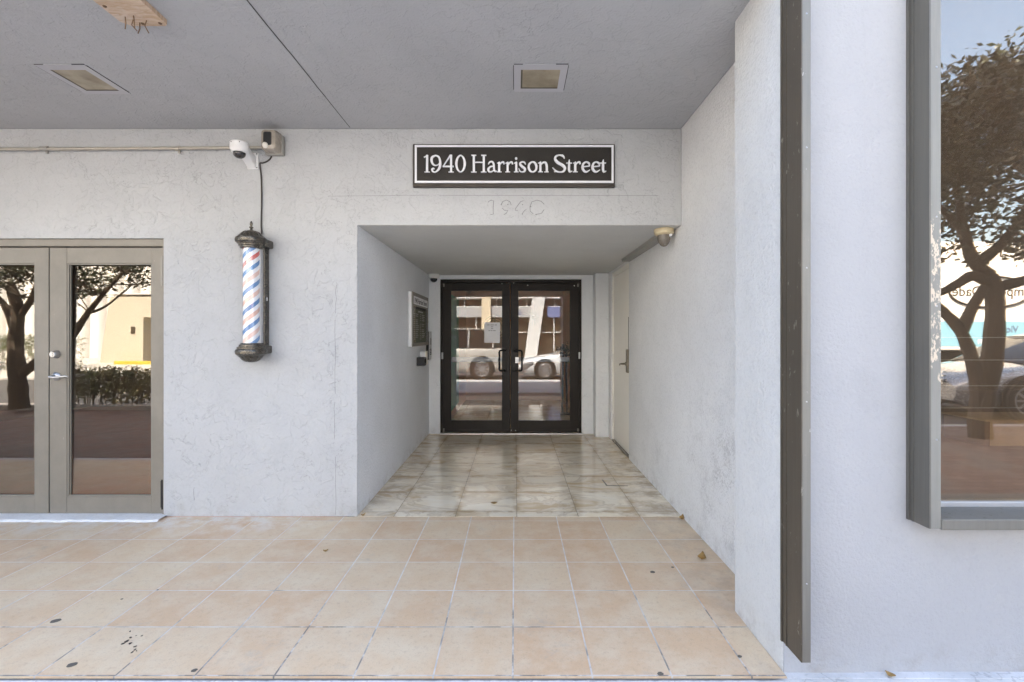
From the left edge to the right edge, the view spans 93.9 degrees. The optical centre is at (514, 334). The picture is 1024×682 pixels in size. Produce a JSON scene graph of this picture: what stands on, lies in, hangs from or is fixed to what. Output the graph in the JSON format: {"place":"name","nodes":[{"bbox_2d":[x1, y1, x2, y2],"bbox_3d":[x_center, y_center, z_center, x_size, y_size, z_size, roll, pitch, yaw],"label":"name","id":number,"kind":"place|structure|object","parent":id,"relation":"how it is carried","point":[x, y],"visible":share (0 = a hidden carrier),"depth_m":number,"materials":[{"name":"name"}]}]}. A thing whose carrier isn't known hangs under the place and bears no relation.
{"place":"outdoors","nodes":[
{"label":"outdoors","id":0,"kind":"place"},
{"bbox_2d":[0,407,346,516],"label":"floor","id":1,"kind":"structure","parent":0,"point":[111,450],"depth_m":5.43,"materials":[{"name":"brown tile"}]},
{"bbox_2d":[0,265,150,421],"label":"shop room","id":2,"kind":"object","parent":1,"relation":"on","point":[111,335],"visible":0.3,"depth_m":9.00,"materials":[{"name":"paint"}]},
{"bbox_2d":[0,517,786,678],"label":"walkway floor","id":3,"kind":"structure","parent":0,"point":[433,598],"depth_m":2.41,"materials":[{"name":"tile"}]},
{"bbox_2d":[66,662,77,666],"bbox_3d":[-1.811,1.349,1.955,0.034,0.001,0.027,0,0,-23],"label":"gum spot","id":4,"kind":"object","parent":3,"relation":"on","point":[72,664],"visible":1,"depth_m":1.96,"materials":[{"name":"grey"}]},
{"bbox_2d":[121,630,142,652],"bbox_3d":[-1.689,1.349,2.104,0.073,0.001,0.197,0,0,-29],"label":"spill","id":5,"kind":"object","parent":3,"relation":"on","point":[130,642],"visible":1,"depth_m":2.10,"materials":[{"name":"grey"}]},
{"bbox_2d":[0,129,680,515],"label":"entrance wall","id":6,"kind":"structure","parent":3,"relation":"on","point":[274,433],"depth_m":3.55,"materials":[{"name":"paint"}]},
{"bbox_2d":[0,239,165,522],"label":"shop door","id":7,"kind":"structure","parent":6,"relation":"attached to","point":[52,498],"depth_m":3.57,"materials":[{"name":"beige paint"}]},
{"bbox_2d":[0,146,261,153],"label":"conduit","id":8,"kind":"object","parent":6,"relation":"attached to","point":[46,149],"visible":0.91,"depth_m":3.51,"materials":[{"name":"grey metal"}]},
{"bbox_2d":[229,139,258,168],"bbox_3d":[-1.952,-1.296,3.437,0.122,0.137,0.225,0,0,0],"label":"bracket camera","id":9,"kind":"object","parent":6,"relation":"attached to","point":[239,149],"visible":1,"depth_m":3.38,"materials":[{"name":"white plastic"}]},
{"bbox_2d":[234,221,272,361],"bbox_3d":[-1.887,-0.309,3.432,0.210,1.012,0.233,0,0,0],"label":"barber pole","id":10,"kind":"object","parent":6,"relation":"attached to","point":[255,246],"visible":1,"depth_m":3.38,"materials":[{"name":"grey metal"}]},
{"bbox_2d":[259,156,271,234],"bbox_3d":[-1.843,-1.029,3.532,0.103,0.638,0.033,0,0,0],"label":"cable","id":11,"kind":"object","parent":6,"relation":"attached to","point":[269,159],"visible":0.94,"depth_m":3.54,"materials":[{"name":"black rubber"}]},
{"bbox_2d":[261,130,284,155],"bbox_3d":[-1.771,-1.401,3.478,0.132,0.155,0.141,0,0,0],"label":"junction box","id":12,"kind":"object","parent":6,"relation":"attached to","point":[272,142],"visible":1,"depth_m":3.44,"materials":[{"name":"beige plastic"}]},
{"bbox_2d":[413,144,614,187],"bbox_3d":[-0.009,-1.248,3.526,1.490,0.320,0.045,0,0,0],"label":"address sign","id":13,"kind":"object","parent":6,"relation":"attached to","point":[513,165],"visible":1,"depth_m":3.52,"materials":[{"name":"brown metal"}]},
{"bbox_2d":[358,225,679,274],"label":"recess ceiling","id":14,"kind":"structure","parent":6,"relation":"attached to","point":[514,249],"depth_m":4.41,"materials":[{"name":"paint"}]},
{"bbox_2d":[428,273,438,281],"bbox_3d":[-1.088,-0.758,6.400,0.146,0.111,0.145,0,0,0],"label":"dome camera","id":15,"kind":"object","parent":14,"relation":"attached to","point":[433,277],"visible":1,"depth_m":6.35,"materials":[{"name":"white plastic"}]},
{"bbox_2d":[621,230,674,261],"bbox_3d":[1.189,-0.800,4.420,0.094,0.027,1.440,0,0,0],"label":"cable raceway","id":16,"kind":"object","parent":14,"relation":"attached to","point":[644,247],"visible":0.69,"depth_m":4.42,"materials":[{"name":"grey metal"}]},
{"bbox_2d":[654,227,673,246],"bbox_3d":[1.148,-0.747,3.685,0.150,0.134,0.149,0,0,0],"label":"dome camera","id":17,"kind":"object","parent":14,"relation":"attached to","point":[663,234],"visible":1,"depth_m":3.64,"materials":[{"name":"plastic"}]},
{"bbox_2d":[0,679,1023,681],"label":"sidewalk","id":18,"kind":"structure","parent":0,"point":[511,680],"depth_m":1.88,"materials":[{"name":"beige tile"}]},
{"bbox_2d":[355,400,680,516],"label":"entrance floor","id":19,"kind":"structure","parent":0,"point":[511,475],"depth_m":4.52,"materials":[{"name":"beige tile"}]},
{"bbox_2d":[358,226,428,514],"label":"recess wall","id":20,"kind":"structure","parent":19,"relation":"on","point":[393,405],"depth_m":4.33,"materials":[{"name":"paint"}]},
{"bbox_2d":[408,291,428,346],"bbox_3d":[-1.140,-0.172,5.680,0.062,0.611,0.940,0,0,0],"label":"directory board","id":21,"kind":"object","parent":20,"relation":"attached to","point":[418,321],"visible":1,"depth_m":5.50,"materials":[{"name":"metal"}]},
{"bbox_2d":[417,357,425,365],"bbox_3d":[-1.121,0.319,5.745,0.099,0.103,0.130,0,0,0],"label":"card reader","id":22,"kind":"object","parent":20,"relation":"attached to","point":[421,361],"visible":1,"depth_m":5.68,"materials":[{"name":"black plastic"}]},
{"bbox_2d":[420,351,427,364],"bbox_3d":[-1.137,0.285,5.950,0.069,0.169,0.150,0,0,0],"label":"wall box","id":23,"kind":"object","parent":20,"relation":"attached to","point":[423,353],"visible":0.66,"depth_m":5.91,"materials":[{"name":"white plastic"}]},
{"bbox_2d":[426,331,431,359],"bbox_3d":[-1.147,0.142,6.380,0.047,0.376,0.180,0,0,0],"label":"intercom","id":24,"kind":"object","parent":20,"relation":"attached to","point":[429,347],"visible":0.95,"depth_m":6.30,"materials":[{"name":"grey plastic"}]},
{"bbox_2d":[451,291,569,418],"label":"lobby wall","id":25,"kind":"structure","parent":19,"relation":"on","point":[548,335],"depth_m":9.90,"materials":[{"name":"glass"}]},
{"bbox_2d":[451,295,458,410],"bbox_3d":[-1.004,0.280,7.585,0.027,1.820,1.630,0,0,0],"label":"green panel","id":26,"kind":"object","parent":25,"relation":"attached to","point":[454,350],"visible":0.53,"depth_m":7.82,"materials":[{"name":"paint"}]},
{"bbox_2d":[482,315,501,338],"bbox_3d":[-0.420,-0.150,9.889,0.515,0.515,0.019,0,0,0],"label":"ring ornament","id":27,"kind":"object","parent":25,"relation":"attached to","point":[495,320],"visible":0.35,"depth_m":9.88,"materials":[{"name":"gold metal"}]},
{"bbox_2d":[524,307,542,325],"bbox_3d":[0.383,-0.394,9.883,0.471,0.461,0.030,0,0,0],"label":"starburst ornament","id":28,"kind":"object","parent":25,"relation":"attached to","point":[533,316],"visible":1,"depth_m":9.89,"materials":[{"name":"white metal"}]},
{"bbox_2d":[429,273,608,436],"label":"back wall","id":29,"kind":"structure","parent":19,"relation":"on","point":[595,354],"depth_m":6.52,"materials":[{"name":"paint"}]},
{"bbox_2d":[440,279,581,433],"bbox_3d":[-0.057,0.295,6.549,1.927,2.106,0.152,0,0,0],"label":"entrance door","id":30,"kind":"structure","parent":29,"relation":"attached to","point":[510,422],"depth_m":6.54,"materials":[{"name":"brown metal"}]},
{"bbox_2d":[484,322,499,342],"bbox_3d":[-0.315,-0.031,6.555,0.218,0.284,0.004,0,0,0],"label":"paper notice","id":31,"kind":"object","parent":30,"relation":"attached to","point":[491,332],"visible":1,"depth_m":6.55,"materials":[{"name":"white paper"}]},
{"bbox_2d":[555,342,569,414],"bbox_3d":[0.815,0.728,8.108,0.344,1.240,0.321,0,0,-30],"label":"plant stand","id":32,"kind":"object","parent":19,"relation":"on","point":[563,353],"visible":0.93,"depth_m":8.09,"materials":[{"name":"black metal"}]},
{"bbox_2d":[609,62,734,573],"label":"side wall","id":33,"kind":"structure","parent":19,"relation":"on","point":[682,371],"depth_m":3.29,"materials":[{"name":"paint"}]},
{"bbox_2d":[612,263,628,457],"bbox_3d":[1.268,0.277,5.685,0.195,2.144,0.968,0,0,0],"label":"side door","id":34,"kind":"structure","parent":33,"relation":"attached to","point":[620,358],"depth_m":5.74,"materials":[{"name":"beige paint"}]},
{"bbox_2d":[660,517,746,625],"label":"walkway floor","id":35,"kind":"structure","parent":0,"point":[716,570],"depth_m":2.89,"materials":[{"name":"tile"}]},
{"bbox_2d":[698,551,705,558],"bbox_3d":[1.121,1.327,2.871,0.049,0.040,0.049,0,0,-13],"label":"dry leaf","id":36,"kind":"object","parent":35,"relation":"on","point":[701,555],"visible":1,"depth_m":2.87,"materials":[{"name":"brown plant"}]},
{"bbox_2d":[783,671,1023,678],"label":"sidewalk","id":37,"kind":"structure","parent":0,"point":[947,675],"depth_m":1.90,"materials":[{"name":"concrete"}]},
{"bbox_2d":[885,670,895,676],"bbox_3d":[1.487,1.343,1.893,0.029,0.011,0.030,0,0,0],"label":"dry leaf","id":38,"kind":"object","parent":37,"relation":"on","point":[889,673],"visible":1,"depth_m":1.90,"materials":[{"name":"plant"}]},
{"bbox_2d":[784,0,1023,672],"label":"street wall","id":39,"kind":"structure","parent":37,"relation":"on","point":[893,589],"depth_m":1.92,"materials":[{"name":"paint"}]},
{"bbox_2d":[735,0,783,670],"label":"pilaster","id":40,"kind":"object","parent":39,"relation":"attached to","point":[757,316],"visible":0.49,"depth_m":2.11,"materials":[{"name":"paint"}]},
{"bbox_2d":[780,0,810,662],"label":"metal channel","id":41,"kind":"object","parent":40,"relation":"attached to","point":[795,326],"visible":1,"depth_m":1.82,"materials":[{"name":"brown paint"}]},
{"bbox_2d":[906,0,1023,529],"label":"shop window","id":42,"kind":"structure","parent":39,"relation":"attached to","point":[927,506],"depth_m":1.85,"materials":[{"name":"grey paint"}]},
{"bbox_2d":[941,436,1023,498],"bbox_3d":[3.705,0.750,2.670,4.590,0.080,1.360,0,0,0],"label":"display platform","id":43,"kind":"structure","parent":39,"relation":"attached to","point":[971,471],"depth_m":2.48,"materials":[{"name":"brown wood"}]},
{"bbox_2d":[942,412,1023,445],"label":"display riser","id":44,"kind":"object","parent":43,"relation":"on","point":[993,428],"visible":1,"depth_m":3.08,"materials":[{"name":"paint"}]},
{"bbox_2d":[941,337,1023,337],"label":"display rod","id":45,"kind":"object","parent":39,"relation":"attached to","point":[982,337],"depth_m":2.06,"materials":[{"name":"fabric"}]},
{"bbox_2d":[941,385,1023,385],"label":"display rod","id":46,"kind":"object","parent":39,"relation":"attached to","point":[982,385],"depth_m":2.06,"materials":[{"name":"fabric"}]},
{"bbox_2d":[941,407,1023,407],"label":"display rod","id":47,"kind":"object","parent":39,"relation":"attached to","point":[982,407],"depth_m":2.06,"materials":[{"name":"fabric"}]},
{"bbox_2d":[941,270,1023,389],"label":"shop shell","id":48,"kind":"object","parent":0,"point":[982,303],"depth_m":11.80,"materials":[{"name":"paint"}]},
{"bbox_2d":[941,390,1023,435],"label":"shop floor","id":49,"kind":"structure","parent":0,"point":[982,398],"depth_m":9.84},
{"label":"ground","id":50,"kind":"structure","parent":0,"visible":0},
{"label":"upper storeys","id":51,"kind":"object","parent":50,"relation":"on","visible":0},
{"bbox_2d":[0,0,749,128],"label":"soffit","id":52,"kind":"structure","parent":51,"relation":"attached to","point":[361,64],"depth_m":2.69,"materials":[{"name":"paint"}]},
{"bbox_2d":[34,64,130,93],"bbox_3d":[-2.580,-1.530,2.866,0.292,0.004,0.331,0,0,0],"label":"soffit light","id":53,"kind":"object","parent":52,"relation":"attached to","point":[84,78],"visible":1,"depth_m":2.85,"materials":[{"name":"white metal"}]},
{"bbox_2d":[93,0,166,33],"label":"plywood cover","id":54,"kind":"object","parent":52,"relation":"attached to","point":[134,13],"visible":1,"depth_m":2.23,"materials":[{"name":"brown wood"}]},
{"bbox_2d":[513,64,568,91],"bbox_3d":[0.148,-1.530,2.852,0.316,0.004,0.306,0,0,0],"label":"soffit light","id":55,"kind":"object","parent":52,"relation":"attached to","point":[539,77],"visible":1,"depth_m":2.84,"materials":[{"name":"white metal"}]}
]}

